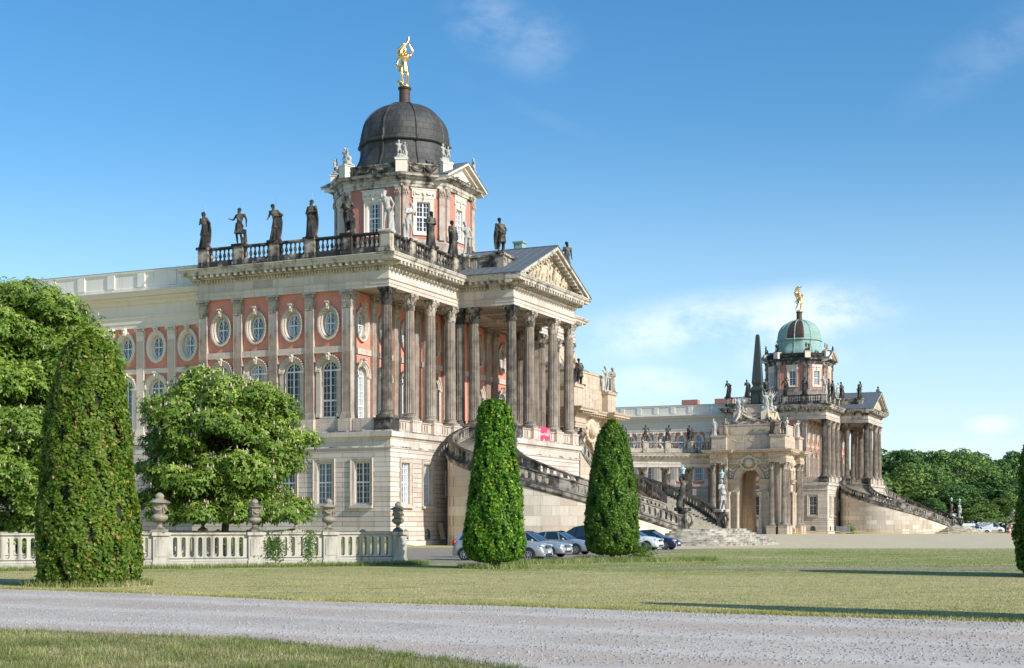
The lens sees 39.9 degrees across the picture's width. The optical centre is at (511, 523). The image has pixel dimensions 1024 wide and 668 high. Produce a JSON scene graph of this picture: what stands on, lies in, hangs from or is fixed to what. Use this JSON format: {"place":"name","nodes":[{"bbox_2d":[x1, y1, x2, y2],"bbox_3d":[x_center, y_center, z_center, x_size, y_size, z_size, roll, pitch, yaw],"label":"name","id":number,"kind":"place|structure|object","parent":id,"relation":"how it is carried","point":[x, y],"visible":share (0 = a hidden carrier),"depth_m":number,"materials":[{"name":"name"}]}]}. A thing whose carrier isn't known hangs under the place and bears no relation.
{"place":"outdoors","nodes":[
{"label":"outdoors","id":0,"kind":"place"},
{"bbox_2d":[145,538,420,547],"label":"grass bank","id":1,"kind":"structure","parent":0,"point":[408,545],"depth_m":114.00,"materials":[{"name":"green plant"}]},
{"bbox_2d":[0,554,717,587],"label":"long grass","id":2,"kind":"structure","parent":0,"point":[585,559],"depth_m":62.02,"materials":[{"name":"green plant"}]},
{"bbox_2d":[0,589,1023,667],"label":"gravel path","id":3,"kind":"structure","parent":0,"point":[326,614],"depth_m":25.04,"materials":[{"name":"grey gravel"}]},
{"bbox_2d":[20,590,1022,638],"bbox_3d":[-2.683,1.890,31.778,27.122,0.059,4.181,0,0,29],"label":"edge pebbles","id":4,"kind":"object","parent":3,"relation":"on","point":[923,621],"visible":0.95,"depth_m":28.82,"materials":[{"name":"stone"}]},
{"bbox_2d":[0,526,1023,667],"bbox_3d":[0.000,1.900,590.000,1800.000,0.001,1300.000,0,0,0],"label":"lawn","id":5,"kind":"structure","parent":0,"point":[445,567],"depth_m":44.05,"materials":[{"name":"green plant"}]},
{"bbox_2d":[0,403,45,555],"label":"chestnut tree","id":6,"kind":"object","parent":5,"relation":"on","point":[21,436],"visible":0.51,"depth_m":66.41,"materials":[{"name":"green plant"}]},
{"bbox_2d":[0,276,134,552],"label":"chestnut tree","id":7,"kind":"object","parent":5,"relation":"on","point":[41,325],"visible":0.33,"depth_m":81.63,"materials":[{"name":"green plant"}]},
{"bbox_2d":[32,327,144,586],"bbox_3d":[-13.086,-2.016,43.577,3.414,8.122,3.557,0,0,0],"label":"clipped tree","id":8,"kind":"object","parent":5,"relation":"on","point":[88,526],"visible":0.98,"depth_m":42.58,"materials":[{"name":"green plant"}]},
{"bbox_2d":[0,530,305,558],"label":"stone fence","id":9,"kind":"object","parent":5,"relation":"on","point":[174,548],"visible":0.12,"depth_m":71.97,"materials":[{"name":"grey stone"}]},
{"bbox_2d":[0,532,408,569],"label":"stone fence","id":10,"kind":"object","parent":5,"relation":"on","point":[159,549],"visible":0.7,"depth_m":61.52,"materials":[{"name":"beige stone"}]},
{"bbox_2d":[149,492,170,531],"bbox_3d":[-14.957,-0.476,59.928,0.912,1.692,0.912,0,0,-1],"label":"stone urn","id":11,"kind":"object","parent":10,"relation":"on","point":[159,509],"visible":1,"depth_m":59.70,"materials":[{"name":"beige stone"}]},
{"bbox_2d":[245,498,263,531],"bbox_3d":[-11.277,-0.370,61.814,0.798,1.480,0.798,0,0,-38],"label":"stone urn","id":12,"kind":"object","parent":10,"relation":"on","point":[254,512],"visible":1,"depth_m":61.62,"materials":[{"name":"beige stone"}]},
{"bbox_2d":[254,530,291,563],"bbox_3d":[-10.502,1.042,61.894,1.813,1.514,0.202,0,0,-28],"label":"ivy","id":13,"kind":"object","parent":10,"relation":"attached to","point":[274,547],"visible":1,"depth_m":61.97,"materials":[{"name":"green plant"}]},
{"bbox_2d":[300,530,318,562],"bbox_3d":[-8.982,1.030,62.684,0.897,1.521,0.176,0,0,-26],"label":"ivy","id":14,"kind":"object","parent":10,"relation":"attached to","point":[309,548],"visible":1,"depth_m":62.70,"materials":[{"name":"green plant"}]},
{"bbox_2d":[320,499,337,531],"bbox_3d":[-8.223,-0.377,63.379,0.806,1.495,0.806,0,0,-9],"label":"stone urn","id":15,"kind":"object","parent":10,"relation":"on","point":[328,512],"visible":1,"depth_m":63.17,"materials":[{"name":"beige stone"}]},
{"bbox_2d":[390,502,405,531],"bbox_3d":[-5.240,-0.314,64.908,0.737,1.368,0.737,0,0,-5],"label":"stone urn","id":16,"kind":"object","parent":10,"relation":"on","point":[397,514],"visible":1,"depth_m":64.71,"materials":[{"name":"grey stone"}]},
{"bbox_2d":[134,362,325,555],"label":"chestnut tree","id":17,"kind":"object","parent":5,"relation":"on","point":[193,413],"visible":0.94,"depth_m":70.79,"materials":[{"name":"green plant"}]},
{"bbox_2d":[0,626,540,667],"bbox_3d":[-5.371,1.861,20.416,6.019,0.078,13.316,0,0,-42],"label":"grass","id":18,"kind":"structure","parent":5,"relation":"on","point":[193,657],"depth_m":20.32,"materials":[{"name":"green plant"}]},
{"bbox_2d":[0,86,591,545],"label":"palace building","id":19,"kind":"structure","parent":5,"relation":"on","point":[390,360],"depth_m":127.20,"materials":[{"name":"stone"}]},
{"bbox_2d":[123,339,131,359],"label":"window","id":20,"kind":"structure","parent":19,"relation":"in","point":[127,348],"depth_m":131.96,"materials":[{"name":"glass"}]},
{"bbox_2d":[124,381,132,426],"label":"window","id":21,"kind":"structure","parent":19,"relation":"in","point":[129,398],"depth_m":131.90,"materials":[{"name":"grey glass"}]},
{"bbox_2d":[153,336,162,357],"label":"window","id":22,"kind":"structure","parent":19,"relation":"in","point":[158,344],"depth_m":130.46,"materials":[{"name":"glass"}]},
{"bbox_2d":[152,380,163,429],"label":"window","id":23,"kind":"structure","parent":19,"relation":"in","point":[158,384],"depth_m":130.55,"materials":[{"name":"glass"}]},
{"bbox_2d":[185,334,194,355],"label":"window","id":24,"kind":"structure","parent":19,"relation":"in","point":[189,342],"depth_m":129.00,"materials":[{"name":"glass"}]},
{"bbox_2d":[196,205,211,250],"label":"statue","id":25,"kind":"object","parent":19,"relation":"on","point":[205,234],"visible":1,"depth_m":126.10,"materials":[{"name":"stone"}]},
{"bbox_2d":[218,319,227,341],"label":"window","id":26,"kind":"structure","parent":19,"relation":"in","point":[223,327],"depth_m":125.77,"materials":[{"name":"glass"}]},
{"bbox_2d":[228,208,246,246],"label":"statue","id":27,"kind":"object","parent":19,"relation":"on","point":[239,225],"visible":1,"depth_m":124.58,"materials":[{"name":"stone"}]},
{"bbox_2d":[252,317,262,339],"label":"window","id":28,"kind":"structure","parent":19,"relation":"in","point":[257,328],"depth_m":124.21,"materials":[{"name":"glass"}]},
{"bbox_2d":[251,365,263,381],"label":"window","id":29,"kind":"structure","parent":19,"relation":"in","point":[257,371],"depth_m":124.23,"materials":[{"name":"grey glass"}]},
{"bbox_2d":[266,204,282,242],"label":"statue","id":30,"kind":"object","parent":19,"relation":"on","point":[276,227],"visible":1,"depth_m":122.94,"materials":[{"name":"stone"}]},
{"bbox_2d":[283,467,294,501],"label":"window","id":31,"kind":"structure","parent":19,"relation":"in","point":[290,482],"depth_m":121.96,"materials":[{"name":"glass"}]},
{"bbox_2d":[286,363,299,415],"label":"window","id":32,"kind":"structure","parent":19,"relation":"in","point":[292,373],"depth_m":122.64,"materials":[{"name":"grey glass"}]},
{"bbox_2d":[288,314,298,337],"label":"window","id":33,"kind":"structure","parent":19,"relation":"in","point":[293,324],"depth_m":122.67,"materials":[{"name":"glass"}]},
{"bbox_2d":[302,193,318,239],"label":"statue","id":34,"kind":"object","parent":19,"relation":"on","point":[312,224],"visible":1,"depth_m":121.44,"materials":[{"name":"stone"}]},
{"bbox_2d":[318,463,330,503],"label":"window","id":35,"kind":"structure","parent":19,"relation":"in","point":[324,469],"depth_m":120.60,"materials":[{"name":"grey glass"}]},
{"bbox_2d":[323,361,336,416],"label":"window","id":36,"kind":"structure","parent":19,"relation":"in","point":[329,369],"depth_m":121.19,"materials":[{"name":"grey glass"}]},
{"bbox_2d":[325,311,335,334],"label":"window","id":37,"kind":"structure","parent":19,"relation":"in","point":[330,320],"depth_m":121.07,"materials":[{"name":"glass"}]},
{"bbox_2d":[339,148,353,165],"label":"putti group","id":38,"kind":"object","parent":19,"relation":"on","point":[345,152],"visible":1,"depth_m":136.26,"materials":[{"name":"stone"}]},
{"bbox_2d":[339,189,356,235],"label":"statue","id":39,"kind":"object","parent":19,"relation":"on","point":[346,207],"visible":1,"depth_m":119.93,"materials":[{"name":"stone"}]},
{"bbox_2d":[357,367,363,417],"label":"window","id":40,"kind":"structure","parent":19,"relation":"in","point":[361,378],"depth_m":122.37,"materials":[{"name":"white glass"}]},
{"bbox_2d":[356,462,368,503],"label":"window","id":41,"kind":"structure","parent":19,"relation":"in","point":[362,468],"depth_m":119.02,"materials":[{"name":"glass"}]},
{"bbox_2d":[369,203,379,231],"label":"window","id":42,"kind":"structure","parent":19,"relation":"in","point":[374,209],"depth_m":135.52,"materials":[{"name":"glass"}]},
{"bbox_2d":[377,183,395,233],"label":"statue","id":43,"kind":"object","parent":19,"relation":"on","point":[386,200],"visible":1,"depth_m":118.39,"materials":[{"name":"stone"}]},
{"bbox_2d":[394,140,408,160],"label":"putti group","id":44,"kind":"object","parent":19,"relation":"on","point":[401,154],"visible":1,"depth_m":133.86,"materials":[{"name":"stone"}]},
{"bbox_2d":[396,36,413,86],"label":"gilded statue","id":45,"kind":"object","parent":19,"relation":"on","point":[404,57],"visible":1,"depth_m":140.63,"materials":[{"name":"gold metal"}]},
{"bbox_2d":[402,463,407,503],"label":"window","id":46,"kind":"structure","parent":19,"relation":"in","point":[404,465],"depth_m":120.39,"materials":[{"name":"white glass"}]},
{"bbox_2d":[402,202,417,241],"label":"statue","id":47,"kind":"object","parent":19,"relation":"on","point":[410,211],"visible":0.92,"depth_m":121.88,"materials":[{"name":"stone"}]},
{"bbox_2d":[417,202,429,231],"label":"window","id":48,"kind":"structure","parent":19,"relation":"in","point":[423,209],"depth_m":135.03,"materials":[{"name":"white glass"}]},
{"bbox_2d":[424,464,428,504],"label":"window","id":49,"kind":"structure","parent":19,"relation":"in","point":[426,467],"depth_m":123.91,"materials":[{"name":"grey glass"}]},
{"bbox_2d":[422,211,438,248],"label":"statue","id":50,"kind":"object","parent":19,"relation":"on","point":[430,225],"visible":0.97,"depth_m":125.41,"materials":[{"name":"stone"}]},
{"bbox_2d":[436,144,452,162],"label":"putti group","id":51,"kind":"object","parent":19,"relation":"on","point":[446,158],"visible":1,"depth_m":135.35,"materials":[{"name":"stone"}]},
{"bbox_2d":[444,220,460,257],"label":"statue","id":52,"kind":"object","parent":19,"relation":"on","point":[453,239],"visible":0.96,"depth_m":129.40,"materials":[{"name":"stone"}]},
{"bbox_2d":[456,210,459,238],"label":"window","id":53,"kind":"structure","parent":19,"relation":"in","point":[457,212],"depth_m":138.70,"materials":[{"name":"white glass"}]},
{"bbox_2d":[460,221,473,256],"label":"statue","id":54,"kind":"object","parent":19,"relation":"on","point":[466,231],"visible":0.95,"depth_m":131.00,"materials":[{"name":"stone"}]},
{"bbox_2d":[493,218,508,253],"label":"statue","id":55,"kind":"object","parent":19,"relation":"on","point":[499,235],"visible":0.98,"depth_m":129.50,"materials":[{"name":"stone"}]},
{"bbox_2d":[538,426,549,440],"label":"banner","id":56,"kind":"object","parent":19,"relation":"hanging from","point":[544,433],"visible":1,"depth_m":133.55,"materials":[{"name":"pink fabric"}]},
{"bbox_2d":[562,241,571,263],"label":"statue","id":57,"kind":"object","parent":19,"relation":"on","point":[566,250],"visible":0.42,"depth_m":140.37,"materials":[{"name":"stone"}]},
{"bbox_2d":[462,398,526,566],"bbox_3d":[-0.756,-1.703,60.449,2.850,7.346,2.828,0,0,0],"label":"clipped tree","id":58,"kind":"object","parent":5,"relation":"on","point":[493,529],"visible":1,"depth_m":59.60,"materials":[{"name":"green plant"}]},
{"bbox_2d":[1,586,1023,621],"bbox_3d":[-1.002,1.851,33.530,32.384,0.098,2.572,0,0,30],"label":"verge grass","id":59,"kind":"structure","parent":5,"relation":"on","point":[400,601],"depth_m":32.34,"materials":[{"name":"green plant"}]},
{"bbox_2d":[583,418,639,557],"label":"clipped tree","id":60,"kind":"object","parent":5,"relation":"on","point":[611,524],"visible":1,"depth_m":73.10,"materials":[{"name":"green plant"}]},
{"bbox_2d":[626,540,663,557],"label":"shrub","id":61,"kind":"object","parent":5,"relation":"on","point":[639,551],"visible":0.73,"depth_m":73.51,"materials":[{"name":"green plant"}]},
{"bbox_2d":[479,548,1016,570],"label":"lawn grass","id":62,"kind":"structure","parent":5,"relation":"on","point":[772,561],"depth_m":70.50,"materials":[{"name":"green plant"}]},
{"bbox_2d":[584,567,1019,569],"bbox_3d":[40.831,1.896,59.366,78.463,0.001,5.299,0,0,0],"label":"cobbled strip","id":63,"kind":"object","parent":5,"relation":"on","point":[919,568],"visible":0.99,"depth_m":59.62,"materials":[{"name":"grey stone"}]},
{"bbox_2d":[850,448,908,478],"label":"woodland tree","id":64,"kind":"object","parent":5,"relation":"on","point":[892,453],"visible":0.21,"depth_m":345.08,"materials":[{"name":"green plant"}]},
{"bbox_2d":[881,449,930,498],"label":"woodland tree","id":65,"kind":"object","parent":5,"relation":"on","point":[913,458],"visible":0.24,"depth_m":342.42,"materials":[{"name":"green plant"}]},
{"bbox_2d":[881,462,964,509],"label":"woodland tree","id":66,"kind":"object","parent":5,"relation":"on","point":[902,485],"visible":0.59,"depth_m":297.44,"materials":[{"name":"green plant"}]},
{"bbox_2d":[908,467,974,512],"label":"woodland tree","id":67,"kind":"object","parent":5,"relation":"on","point":[934,471],"visible":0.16,"depth_m":309.28,"materials":[{"name":"green plant"}]},
{"bbox_2d":[922,449,964,473],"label":"woodland tree","id":68,"kind":"object","parent":5,"relation":"on","point":[945,454],"visible":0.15,"depth_m":347.31,"materials":[{"name":"green plant"}]},
{"bbox_2d":[909,482,987,516],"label":"woodland tree","id":69,"kind":"object","parent":5,"relation":"on","point":[947,493],"visible":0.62,"depth_m":292.61,"materials":[{"name":"green plant"}]},
{"bbox_2d":[924,447,995,483],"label":"woodland tree","id":70,"kind":"object","parent":5,"relation":"on","point":[968,459],"visible":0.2,"depth_m":338.43,"materials":[{"name":"green plant"}]},
{"bbox_2d":[947,467,1017,522],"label":"woodland tree","id":71,"kind":"object","parent":5,"relation":"on","point":[979,475],"visible":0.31,"depth_m":302.52,"materials":[{"name":"green plant"}]},
{"bbox_2d":[956,481,1017,522],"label":"woodland tree","id":72,"kind":"object","parent":5,"relation":"on","point":[983,487],"visible":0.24,"depth_m":298.93,"materials":[{"name":"green plant"}]},
{"bbox_2d":[970,457,1021,478],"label":"woodland tree","id":73,"kind":"object","parent":5,"relation":"on","point":[1003,466],"visible":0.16,"depth_m":340.70,"materials":[{"name":"green plant"}]},
{"bbox_2d":[979,492,1017,532],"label":"woodland tree","id":74,"kind":"object","parent":5,"relation":"on","point":[1012,505],"visible":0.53,"depth_m":291.23,"materials":[{"name":"green plant"}]},
{"bbox_2d":[979,477,1018,517],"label":"woodland tree","id":75,"kind":"object","parent":5,"relation":"on","point":[1010,481],"visible":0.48,"depth_m":297.95,"materials":[{"name":"green plant"}]},
{"bbox_2d":[1000,454,1023,479],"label":"woodland tree","id":76,"kind":"object","parent":5,"relation":"on","point":[1016,456],"visible":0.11,"depth_m":343.20,"materials":[{"name":"green plant"}]},
{"bbox_2d":[1010,445,1023,572],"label":"clipped tree","id":77,"kind":"object","parent":5,"relation":"on","point":[1017,533],"visible":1,"depth_m":50.86,"materials":[{"name":"green plant"}]},
{"bbox_2d":[0,0,1023,525],"label":"sky","id":78,"kind":"structure","parent":0,"point":[699,164],"materials":[{"name":"blue"}]},
{"bbox_2d":[377,547,728,563],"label":"cobbled parking","id":79,"kind":"structure","parent":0,"point":[440,555],"depth_m":86.64,"materials":[{"name":"grey stone"}]},
{"bbox_2d":[452,531,552,559],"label":"parked car","id":80,"kind":"object","parent":79,"relation":"on","point":[536,550],"visible":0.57,"depth_m":71.92,"materials":[{"name":"silver metal"}]},
{"bbox_2d":[524,531,572,556],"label":"parked car","id":81,"kind":"object","parent":79,"relation":"on","point":[560,549],"visible":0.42,"depth_m":79.59,"materials":[{"name":"silver metal"}]},
{"bbox_2d":[539,530,588,554],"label":"parked car","id":82,"kind":"object","parent":79,"relation":"on","point":[578,546],"visible":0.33,"depth_m":86.72,"materials":[{"name":"silver metal"}]},
{"bbox_2d":[567,525,585,539],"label":"parked car","id":83,"kind":"object","parent":79,"relation":"on","point":[577,532],"visible":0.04,"depth_m":96.78,"materials":[{"name":"blue paint"}]},
{"bbox_2d":[639,531,663,549],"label":"parked car","id":84,"kind":"object","parent":79,"relation":"on","point":[654,541],"visible":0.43,"depth_m":100.33,"materials":[{"name":"white paint"}]},
{"bbox_2d":[639,530,680,549],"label":"parked car","id":85,"kind":"object","parent":79,"relation":"on","point":[671,543],"visible":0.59,"depth_m":102.90,"materials":[{"name":"blue paint"}]},
{"bbox_2d":[545,344,631,457],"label":"colonnade pavilion","id":86,"kind":"structure","parent":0,"point":[594,407],"depth_m":166.33,"materials":[{"name":"stone"}]},
{"bbox_2d":[574,358,585,385],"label":"statue","id":87,"kind":"object","parent":86,"relation":"on","point":[578,372],"visible":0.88,"depth_m":162.76,"materials":[{"name":"stone"}]},
{"bbox_2d":[602,366,611,392],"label":"statue","id":88,"kind":"object","parent":86,"relation":"on","point":[606,374],"visible":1,"depth_m":170.58,"materials":[{"name":"stone"}]},
{"bbox_2d":[609,368,617,393],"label":"statue","id":89,"kind":"object","parent":86,"relation":"on","point":[611,381],"visible":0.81,"depth_m":172.33,"materials":[{"name":"stone"}]},
{"bbox_2d":[407,532,1014,548],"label":"sandy forecourt","id":90,"kind":"structure","parent":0,"point":[921,541],"depth_m":149.25,"materials":[{"name":"beige sand"}]},
{"bbox_2d":[445,425,780,545],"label":"curved staircase","id":91,"kind":"structure","parent":90,"relation":"on","point":[551,502],"depth_m":121.21,"materials":[{"name":"stone"}]},
{"bbox_2d":[674,465,690,510],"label":"lamp bearer","id":92,"kind":"object","parent":91,"relation":"on","point":[680,502],"visible":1,"depth_m":122.27,"materials":[{"name":"stone"}]},
{"bbox_2d":[714,470,728,511],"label":"lamp bearer","id":93,"kind":"object","parent":91,"relation":"on","point":[722,494],"visible":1,"depth_m":133.26,"materials":[{"name":"stone"}]},
{"bbox_2d":[624,441,711,503],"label":"curved colonnade","id":94,"kind":"object","parent":90,"relation":"on","point":[667,458],"visible":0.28,"depth_m":260.07,"materials":[{"name":"stone"}]},
{"bbox_2d":[701,404,812,533],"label":"colonnade pavilion","id":95,"kind":"structure","parent":90,"relation":"on","point":[746,452],"depth_m":255.31,"materials":[{"name":"stone"}]},
{"bbox_2d":[733,397,747,419],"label":"trophy sculpture","id":96,"kind":"object","parent":95,"relation":"on","point":[738,406],"visible":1,"depth_m":258.43,"materials":[{"name":"stone"}]},
{"bbox_2d":[749,334,765,404],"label":"obelisk","id":97,"kind":"object","parent":95,"relation":"on","point":[757,389],"visible":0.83,"depth_m":259.11,"materials":[{"name":"grey stone"}]},
{"bbox_2d":[761,390,776,418],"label":"trophy sculpture","id":98,"kind":"object","parent":95,"relation":"on","point":[767,402],"visible":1,"depth_m":256.23,"materials":[{"name":"stone"}]},
{"bbox_2d":[792,531,1003,532],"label":"barrier tape","id":99,"kind":"object","parent":90,"relation":"on","point":[890,532],"visible":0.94,"depth_m":253.27,"materials":[{"name":"red plastic"}]},
{"bbox_2d":[839,478,989,533],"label":"curved staircase","id":100,"kind":"structure","parent":90,"relation":"on","point":[865,508],"depth_m":268.40,"materials":[{"name":"stone"}]},
{"bbox_2d":[956,503,1008,522],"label":"tree","id":101,"kind":"object","parent":90,"relation":"on","point":[989,510],"visible":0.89,"depth_m":286.53,"materials":[{"name":"green plant"}]},
{"bbox_2d":[977,522,1004,532],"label":"parked van","id":102,"kind":"object","parent":90,"relation":"on","point":[994,527],"visible":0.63,"depth_m":284.05,"materials":[{"name":"white paint"}]},
{"bbox_2d":[616,311,888,533],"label":"palace building","id":103,"kind":"structure","parent":0,"point":[828,424],"depth_m":279.72,"materials":[{"name":"stone"}]},
{"bbox_2d":[695,468,702,480],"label":"window","id":104,"kind":"structure","parent":103,"relation":"in","point":[698,471],"depth_m":279.33,"materials":[{"name":"glass"}]},
{"bbox_2d":[789,371,795,384],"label":"window","id":105,"kind":"structure","parent":103,"relation":"in","point":[792,374],"depth_m":284.39,"materials":[{"name":"glass"}]},
{"bbox_2d":[794,286,803,311],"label":"gilded statue","id":106,"kind":"object","parent":103,"relation":"on","point":[799,300],"visible":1,"depth_m":289.58,"materials":[{"name":"gold metal"}]},
{"bbox_2d":[809,496,816,514],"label":"window","id":107,"kind":"structure","parent":103,"relation":"in","point":[812,499],"depth_m":267.85,"materials":[{"name":"glass"}]},
{"bbox_2d":[919,498,947,512],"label":"woodland tree","id":108,"kind":"object","parent":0,"point":[935,504],"visible":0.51,"depth_m":287.84,"materials":[{"name":"green plant"}]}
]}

